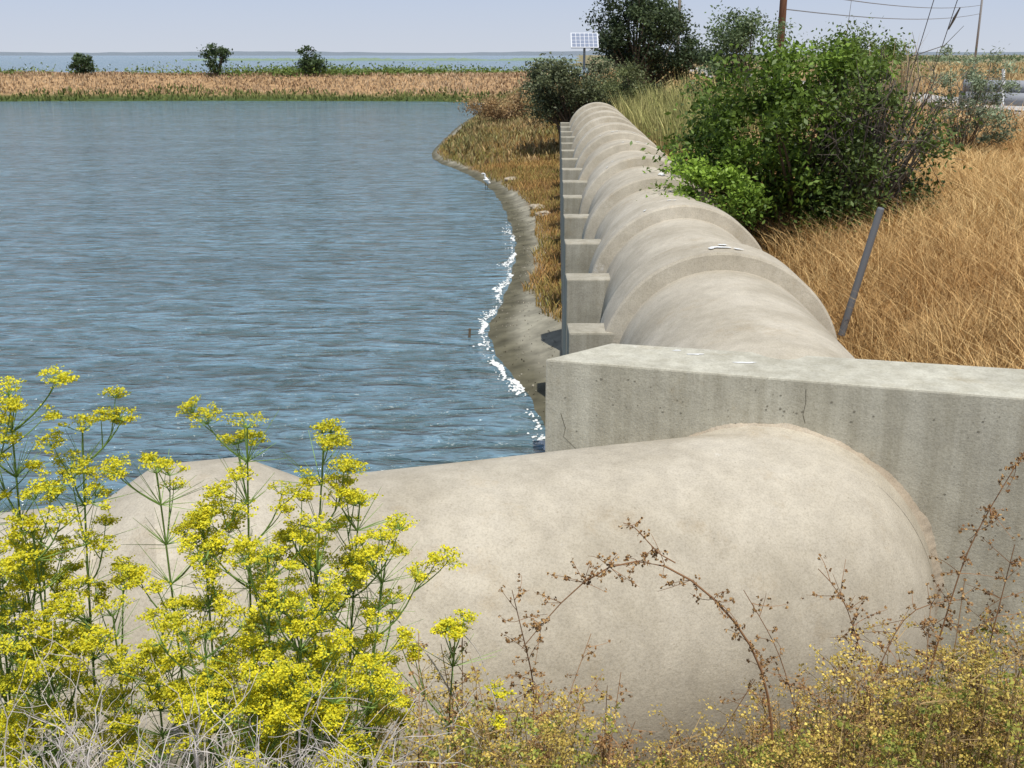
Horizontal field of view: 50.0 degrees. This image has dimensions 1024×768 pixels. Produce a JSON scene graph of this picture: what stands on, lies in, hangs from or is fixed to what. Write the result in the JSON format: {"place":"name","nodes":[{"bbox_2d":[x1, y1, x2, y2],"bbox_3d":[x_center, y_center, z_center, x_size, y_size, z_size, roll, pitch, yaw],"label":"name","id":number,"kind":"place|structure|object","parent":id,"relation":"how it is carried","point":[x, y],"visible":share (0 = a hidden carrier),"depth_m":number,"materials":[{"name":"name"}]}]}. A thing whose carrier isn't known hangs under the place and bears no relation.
{"place":"outdoors","nodes":[
{"label":"outdoors","id":0,"kind":"place"},
{"bbox_2d":[0,56,588,512],"bbox_3d":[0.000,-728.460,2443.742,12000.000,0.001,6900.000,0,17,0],"label":"water","id":1,"kind":"structure","parent":0,"point":[302,266],"depth_m":23.04,"materials":[{"name":"liquid"}]},
{"bbox_2d":[473,222,544,449],"bbox_3d":[-0.218,-1.766,21.479,1.112,0.026,19.992,-1,17,-2],"label":"foam","id":2,"kind":"object","parent":1,"relation":"on","point":[484,325],"visible":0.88,"depth_m":17.52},
{"bbox_2d":[0,55,1023,767],"bbox_3d":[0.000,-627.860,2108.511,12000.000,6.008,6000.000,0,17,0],"label":"ground","id":3,"kind":"structure","parent":0,"point":[534,353],"depth_m":19.78,"materials":[{"name":"soil"}]},
{"bbox_2d":[0,395,78,767],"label":"fennel plant","id":4,"kind":"object","parent":3,"relation":"on","point":[53,415],"visible":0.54,"depth_m":3.07,"materials":[{"name":"yellow plant"}]},
{"bbox_2d":[0,536,80,767],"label":"fennel plant","id":5,"kind":"object","parent":3,"relation":"on","point":[31,577],"visible":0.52,"depth_m":3.11,"materials":[{"name":"yellow plant"}]},
{"bbox_2d":[0,541,92,767],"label":"fennel plant","id":6,"kind":"object","parent":3,"relation":"on","point":[44,628],"visible":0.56,"depth_m":3.14,"materials":[{"name":"yellow plant"}]},
{"bbox_2d":[0,364,99,767],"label":"fennel plant","id":7,"kind":"object","parent":3,"relation":"on","point":[63,377],"visible":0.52,"depth_m":3.17,"materials":[{"name":"yellow plant"}]},
{"bbox_2d":[0,630,131,767],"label":"fennel plant","id":8,"kind":"object","parent":3,"relation":"on","point":[37,675],"visible":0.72,"depth_m":3.06,"materials":[{"name":"yellow plant"}]},
{"bbox_2d":[0,482,144,766],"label":"fennel plant","id":9,"kind":"object","parent":3,"relation":"on","point":[51,608],"visible":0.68,"depth_m":3.08,"materials":[{"name":"yellow plant"}]},
{"bbox_2d":[66,52,97,74],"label":"levee tree","id":10,"kind":"object","parent":3,"relation":"on","point":[84,64],"visible":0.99,"depth_m":115.70,"materials":[{"name":"green plant"}]},
{"bbox_2d":[20,385,144,767],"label":"fennel plant","id":11,"kind":"object","parent":3,"relation":"on","point":[115,417],"visible":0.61,"depth_m":3.28,"materials":[{"name":"yellow plant"}]},
{"bbox_2d":[35,563,203,767],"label":"fennel plant","id":12,"kind":"object","parent":3,"relation":"on","point":[123,649],"visible":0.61,"depth_m":3.16,"materials":[{"name":"yellow plant"}]},
{"bbox_2d":[67,623,220,767],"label":"fennel plant","id":13,"kind":"object","parent":3,"relation":"on","point":[129,673],"visible":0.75,"depth_m":3.08,"materials":[{"name":"yellow plant"}]},
{"bbox_2d":[96,451,247,767],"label":"fennel plant","id":14,"kind":"object","parent":3,"relation":"on","point":[150,458],"visible":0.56,"depth_m":3.39,"materials":[{"name":"yellow plant"}]},
{"bbox_2d":[142,463,266,766],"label":"fennel plant","id":15,"kind":"object","parent":3,"relation":"on","point":[219,543],"visible":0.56,"depth_m":3.25,"materials":[{"name":"yellow plant"}]},
{"bbox_2d":[134,592,279,767],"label":"fennel plant","id":16,"kind":"object","parent":3,"relation":"on","point":[174,626],"visible":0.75,"depth_m":3.03,"materials":[{"name":"yellow plant"}]},
{"bbox_2d":[196,43,233,75],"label":"levee tree","id":17,"kind":"object","parent":3,"relation":"on","point":[215,52],"visible":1,"depth_m":115.52,"materials":[{"name":"green plant"}]},
{"bbox_2d":[0,623,483,767],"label":"bare twigs","id":18,"kind":"object","parent":3,"relation":"on","point":[87,760],"visible":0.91,"depth_m":2.80,"materials":[{"name":"grey plant"}]},
{"bbox_2d":[169,395,320,761],"bbox_3d":[-0.790,1.089,3.478,0.473,2.212,0.360,0,17,0],"label":"fennel plant","id":19,"kind":"object","parent":3,"relation":"on","point":[246,434],"visible":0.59,"depth_m":3.23,"materials":[{"name":"yellow plant"}]},
{"bbox_2d":[164,633,330,767],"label":"fennel plant","id":20,"kind":"object","parent":3,"relation":"on","point":[292,712],"visible":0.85,"depth_m":3.01,"materials":[{"name":"yellow plant"}]},
{"bbox_2d":[0,83,511,101],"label":"levee edge plants","id":21,"kind":"object","parent":3,"relation":"on","point":[183,95],"visible":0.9,"depth_m":111.53,"materials":[{"name":"green plant"}]},
{"bbox_2d":[184,489,341,766],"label":"fennel plant","id":22,"kind":"object","parent":3,"relation":"on","point":[254,558],"visible":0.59,"depth_m":3.13,"materials":[{"name":"yellow plant"}]},
{"bbox_2d":[233,641,352,767],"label":"fennel plant","id":23,"kind":"object","parent":3,"relation":"on","point":[298,669],"visible":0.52,"depth_m":3.11,"materials":[{"name":"yellow plant"}]},
{"bbox_2d":[0,57,594,78],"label":"levee bushes","id":24,"kind":"object","parent":3,"relation":"on","point":[282,70],"visible":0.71,"depth_m":116.36,"materials":[{"name":"green plant"}]},
{"bbox_2d":[0,70,596,94],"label":"levee grass","id":25,"kind":"structure","parent":3,"relation":"on","point":[26,74],"depth_m":113.75,"materials":[{"name":"plant"}]},
{"bbox_2d":[227,558,370,767],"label":"fennel plant","id":26,"kind":"object","parent":3,"relation":"on","point":[333,587],"visible":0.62,"depth_m":3.14,"materials":[{"name":"yellow plant"}]},
{"bbox_2d":[249,418,369,764],"bbox_3d":[-0.616,1.085,3.468,0.383,1.995,0.326,-5,17,-16],"label":"fennel plant","id":27,"kind":"object","parent":3,"relation":"on","point":[347,465],"visible":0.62,"depth_m":3.25,"materials":[{"name":"yellow plant"}]},
{"bbox_2d":[242,517,377,764],"bbox_3d":[-0.641,1.265,3.712,0.455,1.872,0.356,0,17,0],"label":"fennel plant","id":28,"kind":"object","parent":3,"relation":"on","point":[322,537],"visible":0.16,"depth_m":3.50,"materials":[{"name":"yellow plant"}]},
{"bbox_2d":[295,45,330,75],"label":"levee tree","id":29,"kind":"object","parent":3,"relation":"on","point":[304,62],"visible":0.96,"depth_m":115.62,"materials":[{"name":"green plant"}]},
{"bbox_2d":[242,640,402,767],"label":"fennel plant","id":30,"kind":"object","parent":3,"relation":"on","point":[303,691],"visible":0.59,"depth_m":3.09,"materials":[{"name":"yellow plant"}]},
{"bbox_2d":[287,485,419,758],"bbox_3d":[-0.518,1.160,3.576,0.326,1.888,0.425,-15,23,-41],"label":"fennel plant","id":31,"kind":"object","parent":3,"relation":"on","point":[359,499],"visible":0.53,"depth_m":3.37,"materials":[{"name":"yellow plant"}]},
{"bbox_2d":[289,606,419,767],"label":"fennel plant","id":32,"kind":"object","parent":3,"relation":"on","point":[392,690],"visible":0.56,"depth_m":3.24,"materials":[{"name":"yellow plant"}]},
{"bbox_2d":[293,518,467,767],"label":"fennel plant","id":33,"kind":"object","parent":3,"relation":"on","point":[417,575],"visible":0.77,"depth_m":3.32,"materials":[{"name":"yellow plant"}]},
{"bbox_2d":[182,57,581,60],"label":"distant levee","id":34,"kind":"structure","parent":3,"relation":"on","point":[377,59],"depth_m":866.76,"materials":[{"name":"plant"}]},
{"bbox_2d":[394,631,433,767],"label":"dry stalk","id":35,"kind":"object","parent":3,"relation":"on","point":[412,689],"visible":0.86,"depth_m":3.31,"materials":[{"name":"brown plant"}]},
{"bbox_2d":[347,581,488,767],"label":"pale stalk","id":36,"kind":"object","parent":3,"relation":"on","point":[478,742],"visible":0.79,"depth_m":3.39,"materials":[{"name":"beige plant"}]},
{"bbox_2d":[385,609,516,767],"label":"fennel plant","id":37,"kind":"object","parent":3,"relation":"on","point":[449,626],"visible":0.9,"depth_m":3.37,"materials":[{"name":"yellow plant"}]},
{"bbox_2d":[437,645,469,767],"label":"dry stalk","id":38,"kind":"object","parent":3,"relation":"on","point":[451,715],"visible":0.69,"depth_m":3.38,"materials":[{"name":"brown plant"}]},
{"bbox_2d":[440,637,479,767],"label":"dry stalk","id":39,"kind":"object","parent":3,"relation":"on","point":[462,704],"visible":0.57,"depth_m":3.43,"materials":[{"name":"brown plant"}]},
{"bbox_2d":[0,426,935,767],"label":"concrete pipe","id":40,"kind":"object","parent":3,"relation":"on","point":[752,512],"visible":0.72,"depth_m":5.23,"materials":[{"name":"concrete"}]},
{"bbox_2d":[453,89,528,120],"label":"brown shrub","id":41,"kind":"object","parent":3,"relation":"on","point":[490,105],"visible":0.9,"depth_m":63.41,"materials":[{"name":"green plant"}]},
{"bbox_2d":[469,655,512,767],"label":"dry stalk","id":42,"kind":"object","parent":3,"relation":"on","point":[490,709],"visible":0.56,"depth_m":3.42,"materials":[{"name":"brown plant"}]},
{"bbox_2d":[437,122,561,321],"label":"marsh plants","id":43,"kind":"object","parent":3,"relation":"on","point":[537,166],"visible":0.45,"depth_m":35.08,"materials":[{"name":"brown plant"}]},
{"bbox_2d":[498,573,551,766],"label":"dry stalk","id":44,"kind":"object","parent":3,"relation":"on","point":[518,595],"visible":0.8,"depth_m":3.43,"materials":[{"name":"brown plant"}]},
{"bbox_2d":[492,199,559,411],"bbox_3d":[0.409,-2.494,23.417,1.773,0.330,23.815,0,17,-2],"label":"shore debris","id":45,"kind":"object","parent":3,"relation":"on","point":[524,302],"visible":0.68,"depth_m":19.62,"materials":[{"name":"brown plant"}]},
{"bbox_2d":[525,679,555,767],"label":"dry stalk","id":46,"kind":"object","parent":3,"relation":"on","point":[550,694],"visible":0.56,"depth_m":3.38,"materials":[{"name":"brown plant"}]},
{"bbox_2d":[441,77,671,168],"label":"marsh plants","id":47,"kind":"object","parent":3,"relation":"on","point":[474,124],"visible":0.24,"depth_m":50.66,"materials":[{"name":"brown plant"}]},
{"bbox_2d":[523,634,610,767],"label":"dry stalk","id":48,"kind":"object","parent":3,"relation":"on","point":[582,656],"visible":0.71,"depth_m":3.35,"materials":[{"name":"brown plant"}]},
{"bbox_2d":[560,158,577,240],"bbox_3d":[2.141,-3.898,25.276,2.030,2.540,0.360,0,17,0],"label":"pipe saddle","id":49,"kind":"object","parent":3,"relation":"on","point":[568,162],"visible":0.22,"depth_m":24.78,"materials":[{"name":"concrete"}]},
{"bbox_2d":[560,168,581,259],"bbox_3d":[2.049,-3.237,23.073,2.030,2.540,0.360,0,17,0],"label":"pipe saddle","id":50,"kind":"object","parent":3,"relation":"on","point":[570,173],"visible":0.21,"depth_m":22.58,"materials":[{"name":"concrete"}]},
{"bbox_2d":[561,195,581,302],"bbox_3d":[1.865,-1.915,18.667,2.030,2.540,0.360,0,17,0],"label":"pipe saddle","id":51,"kind":"object","parent":3,"relation":"on","point":[570,204],"visible":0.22,"depth_m":18.19,"materials":[{"name":"concrete"}]},
{"bbox_2d":[511,51,632,139],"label":"grey shrub","id":52,"kind":"object","parent":3,"relation":"on","point":[543,86],"visible":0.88,"depth_m":44.08,"materials":[{"name":"green plant"}]},
{"bbox_2d":[536,673,607,767],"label":"dry stalk","id":53,"kind":"object","parent":3,"relation":"on","point":[565,688],"visible":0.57,"depth_m":3.38,"materials":[{"name":"brown plant"}]},
{"bbox_2d":[561,180,586,275],"bbox_3d":[1.957,-2.576,20.870,2.030,2.540,0.360,0,17,0],"label":"pipe saddle","id":54,"kind":"object","parent":3,"relation":"on","point":[573,187],"visible":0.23,"depth_m":20.38,"materials":[{"name":"concrete"}]},
{"bbox_2d":[561,214,588,351],"bbox_3d":[1.773,-1.254,16.464,2.030,2.540,0.360,0,17,0],"label":"pipe saddle","id":55,"kind":"object","parent":3,"relation":"on","point":[573,226],"visible":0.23,"depth_m":15.99,"materials":[{"name":"concrete"}]},
{"bbox_2d":[562,239,600,355],"bbox_3d":[1.681,-0.593,14.261,2.030,2.540,0.360,0,17,0],"label":"pipe saddle","id":56,"kind":"object","parent":3,"relation":"on","point":[578,255],"visible":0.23,"depth_m":13.79,"materials":[{"name":"concrete"}]},
{"bbox_2d":[570,33,598,78],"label":"solar panel","id":57,"kind":"object","parent":3,"relation":"on","point":[584,41],"visible":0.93,"depth_m":44.66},
{"bbox_2d":[564,273,609,354],"bbox_3d":[1.589,0.068,12.058,2.030,2.540,0.360,0,17,0],"label":"pipe saddle","id":58,"kind":"object","parent":3,"relation":"on","point":[584,296],"visible":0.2,"depth_m":11.60,"materials":[{"name":"concrete"}]},
{"bbox_2d":[566,323,614,354],"bbox_3d":[1.497,0.729,9.855,2.030,2.540,0.360,0,17,0],"label":"pipe saddle","id":59,"kind":"object","parent":3,"relation":"on","point":[582,336],"visible":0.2,"depth_m":9.35,"materials":[{"name":"concrete"}]},
{"bbox_2d":[600,685,622,766],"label":"dry stalk","id":60,"kind":"object","parent":3,"relation":"on","point":[609,698],"visible":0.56,"depth_m":3.52,"materials":[{"name":"brown plant"}]},
{"bbox_2d":[593,673,631,767],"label":"dry stalk","id":61,"kind":"object","parent":3,"relation":"on","point":[612,739],"visible":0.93,"depth_m":3.43,"materials":[{"name":"brown plant"}]},
{"bbox_2d":[604,717,643,767],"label":"dry stalk","id":62,"kind":"object","parent":3,"relation":"on","point":[627,745],"visible":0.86,"depth_m":3.46,"materials":[{"name":"brown plant"}]},
{"bbox_2d":[595,715,653,767],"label":"dry stalk","id":63,"kind":"object","parent":3,"relation":"on","point":[640,731],"visible":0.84,"depth_m":3.48,"materials":[{"name":"brown plant"}]},
{"bbox_2d":[588,59,671,110],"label":"grey shrub","id":64,"kind":"object","parent":3,"relation":"on","point":[626,88],"visible":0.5,"depth_m":41.70,"materials":[{"name":"green plant"}]},
{"bbox_2d":[579,0,695,88],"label":"dark tree","id":65,"kind":"object","parent":3,"relation":"on","point":[647,17],"visible":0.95,"depth_m":47.05,"materials":[{"name":"green plant"}]},
{"bbox_2d":[521,529,799,767],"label":"dry stalk","id":66,"kind":"object","parent":3,"relation":"on","point":[536,625],"visible":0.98,"depth_m":3.33,"materials":[{"name":"brown plant"}]},
{"bbox_2d":[618,517,675,562],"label":"dry stalk","id":67,"kind":"object","parent":66,"relation":"on","point":[655,551],"visible":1,"depth_m":3.27,"materials":[{"name":"brown plant"}]},
{"bbox_2d":[626,12,713,87],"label":"dark tree","id":68,"kind":"object","parent":3,"relation":"on","point":[683,55],"visible":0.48,"depth_m":49.35,"materials":[{"name":"green plant"}]},
{"bbox_2d":[656,727,701,767],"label":"dry stalk","id":69,"kind":"object","parent":3,"relation":"on","point":[678,742],"visible":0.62,"depth_m":3.52,"materials":[{"name":"brown plant"}]},
{"bbox_2d":[347,597,1023,767],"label":"dry weeds","id":70,"kind":"object","parent":3,"relation":"on","point":[562,742],"visible":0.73,"depth_m":3.25,"materials":[{"name":"yellow plant"}]},
{"bbox_2d":[604,66,801,156],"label":"tall green grass","id":71,"kind":"structure","parent":3,"relation":"on","point":[645,115],"depth_m":32.42,"materials":[{"name":"plant"}]},
{"bbox_2d":[639,148,776,231],"bbox_3d":[2.491,-2.349,14.373,1.802,1.473,1.586,0,17,0],"label":"green shrub","id":72,"kind":"object","parent":3,"relation":"on","point":[696,173],"visible":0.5,"depth_m":14.10,"materials":[{"name":"green plant"}]},
{"bbox_2d":[569,102,854,359],"bbox_3d":[2.389,-4.422,24.502,2.069,2.481,37.408,1,17,2],"label":"concrete pipeline","id":73,"kind":"object","parent":3,"relation":"on","point":[676,281],"visible":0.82,"depth_m":9.29,"materials":[{"name":"concrete"}]},
{"bbox_2d":[692,679,763,767],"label":"dry stalk","id":74,"kind":"object","parent":3,"relation":"on","point":[723,703],"visible":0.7,"depth_m":3.48,"materials":[{"name":"brown plant"}]},
{"bbox_2d":[676,1,816,101],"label":"olive shrub","id":75,"kind":"object","parent":3,"relation":"on","point":[741,32],"visible":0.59,"depth_m":33.01,"materials":[{"name":"green plant"}]},
{"bbox_2d":[729,725,765,767],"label":"dry stalk","id":76,"kind":"object","parent":3,"relation":"on","point":[745,746],"visible":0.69,"depth_m":3.52,"materials":[{"name":"brown plant"}]},
{"bbox_2d":[776,0,786,77],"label":"utility pole","id":77,"kind":"object","parent":3,"relation":"on","point":[782,8],"visible":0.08,"depth_m":42.59,"materials":[{"name":"brown wood"}]},
{"bbox_2d":[743,590,828,767],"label":"dry stalk","id":78,"kind":"object","parent":3,"relation":"on","point":[794,728],"visible":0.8,"depth_m":3.41,"materials":[{"name":"brown plant"}]},
{"bbox_2d":[630,24,954,248],"bbox_3d":[3.854,-3.429,15.492,4.150,3.150,3.472,-10,19,-29],"label":"green shrub","id":79,"kind":"object","parent":3,"relation":"on","point":[782,121],"visible":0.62,"depth_m":14.75,"materials":[{"name":"green plant"}]},
{"bbox_2d":[585,61,1023,87],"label":"field grass","id":80,"kind":"structure","parent":3,"relation":"on","point":[943,66],"depth_m":95.30,"materials":[{"name":"plant"}]},
{"bbox_2d":[586,53,1023,76],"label":"distant bushes","id":81,"kind":"object","parent":3,"relation":"on","point":[933,56],"visible":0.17,"depth_m":378.46,"materials":[{"name":"green plant"}]},
{"bbox_2d":[608,79,1023,193],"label":"dry grass","id":82,"kind":"structure","parent":3,"relation":"on","point":[1020,121],"depth_m":25.64,"materials":[{"name":"plant"}]},
{"bbox_2d":[809,684,845,767],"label":"dry stalk","id":83,"kind":"object","parent":3,"relation":"on","point":[819,702],"visible":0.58,"depth_m":3.38,"materials":[{"name":"brown plant"}]},
{"bbox_2d":[800,554,896,766],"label":"dry stalk","id":84,"kind":"object","parent":3,"relation":"on","point":[849,607],"visible":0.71,"depth_m":3.35,"materials":[{"name":"brown plant"}]},
{"bbox_2d":[710,123,1023,368],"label":"dry grass","id":85,"kind":"structure","parent":3,"relation":"on","point":[998,168],"depth_m":12.37,"materials":[{"name":"plant"}]},
{"bbox_2d":[838,207,883,335],"bbox_3d":[3.564,-1.137,11.222,0.342,1.343,0.071,3,17,10],"label":"leaning metal post","id":86,"kind":"object","parent":85,"relation":"on","point":[864,260],"visible":0.95,"depth_m":11.19,"materials":[{"name":"metal"}]},
{"bbox_2d":[804,13,930,102],"bbox_3d":[10.121,-8.997,31.501,3.795,3.223,3.614,6,18,18],"label":"olive shrub","id":87,"kind":"object","parent":3,"relation":"on","point":[892,50],"visible":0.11,"depth_m":31.30,"materials":[{"name":"green plant"}]},
{"bbox_2d":[791,34,953,124],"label":"dry reeds","id":88,"kind":"object","parent":3,"relation":"on","point":[902,79],"visible":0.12,"depth_m":27.40,"materials":[{"name":"brown plant"}]},
{"bbox_2d":[758,0,1007,242],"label":"twiggy shrub","id":89,"kind":"object","parent":3,"relation":"on","point":[866,166],"visible":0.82,"depth_m":14.16,"materials":[{"name":"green plant"}]},
{"bbox_2d":[829,574,964,760],"bbox_3d":[1.189,1.210,3.505,0.378,1.268,0.105,-2,17,-6],"label":"dry stalk","id":90,"kind":"object","parent":3,"relation":"on","point":[882,666],"visible":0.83,"depth_m":3.38,"materials":[{"name":"brown plant"}]},
{"bbox_2d":[885,666,948,762],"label":"dry stalk","id":91,"kind":"object","parent":3,"relation":"on","point":[918,690],"visible":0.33,"depth_m":3.44,"materials":[{"name":"brown plant"}]},
{"bbox_2d":[900,605,943,757],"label":"dry stalk","id":92,"kind":"object","parent":3,"relation":"on","point":[933,621],"visible":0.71,"depth_m":3.35,"materials":[{"name":"brown plant"}]},
{"bbox_2d":[899,0,959,112],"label":"guy wires","id":93,"kind":"object","parent":3,"relation":"on","point":[953,19],"visible":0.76,"depth_m":22.58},
{"bbox_2d":[932,581,977,765],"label":"dry stalk","id":94,"kind":"object","parent":3,"relation":"on","point":[968,603],"visible":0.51,"depth_m":3.36,"materials":[{"name":"brown plant"}]},
{"bbox_2d":[895,452,1023,764],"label":"dry stalk","id":95,"kind":"object","parent":3,"relation":"on","point":[984,516],"visible":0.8,"depth_m":3.30,"materials":[{"name":"brown plant"}]},
{"bbox_2d":[916,44,1023,155],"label":"olive shrub","id":96,"kind":"object","parent":3,"relation":"on","point":[979,83],"visible":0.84,"depth_m":18.84,"materials":[{"name":"green plant"}]},
{"bbox_2d":[973,0,982,67],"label":"utility pole","id":97,"kind":"object","parent":3,"relation":"on","point":[978,29],"visible":0.65,"depth_m":109.38,"materials":[{"name":"brown"}]},
{"bbox_2d":[787,0,979,19],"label":"power line","id":98,"kind":"object","parent":97,"relation":"attached to","point":[877,17],"visible":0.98,"depth_m":59.48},
{"bbox_2d":[951,536,1023,765],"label":"dry stalk","id":99,"kind":"object","parent":3,"relation":"on","point":[995,631],"visible":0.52,"depth_m":3.34,"materials":[{"name":"brown plant"}]},
{"bbox_2d":[958,79,1023,105],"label":"stacked grey pipes","id":100,"kind":"object","parent":3,"relation":"on","point":[1017,99],"visible":0.47,"depth_m":32.65,"materials":[{"name":"concrete"}]},
{"bbox_2d":[0,51,1023,55],"bbox_3d":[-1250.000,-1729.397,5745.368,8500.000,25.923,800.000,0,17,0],"label":"hills","id":101,"kind":"structure","parent":0,"point":[286,53],"depth_m":5362.33,"materials":[{"name":"soil"}]},
{"bbox_2d":[0,0,1023,52],"label":"sky","id":102,"kind":"structure","parent":0,"point":[44,26],"materials":[{"name":"blue"}]},
{"bbox_2d":[545,343,1023,693],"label":"concrete wall","id":103,"kind":"structure","parent":0,"point":[914,449],"depth_m":6.19,"materials":[{"name":"concrete"}]},
{"bbox_2d":[688,423,943,619],"bbox_3d":[1.505,1.157,6.507,1.970,1.940,0.091,5,17,17],"label":"mortar joint","id":104,"kind":"object","parent":103,"relation":"attached to","point":[923,522],"visible":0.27,"depth_m":6.18,"materials":[{"name":"concrete"}]},
{"bbox_2d":[690,68,1023,116],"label":"gravel road","id":105,"kind":"structure","parent":0,"point":[1009,107],"depth_m":39.16,"materials":[{"name":"stone"}]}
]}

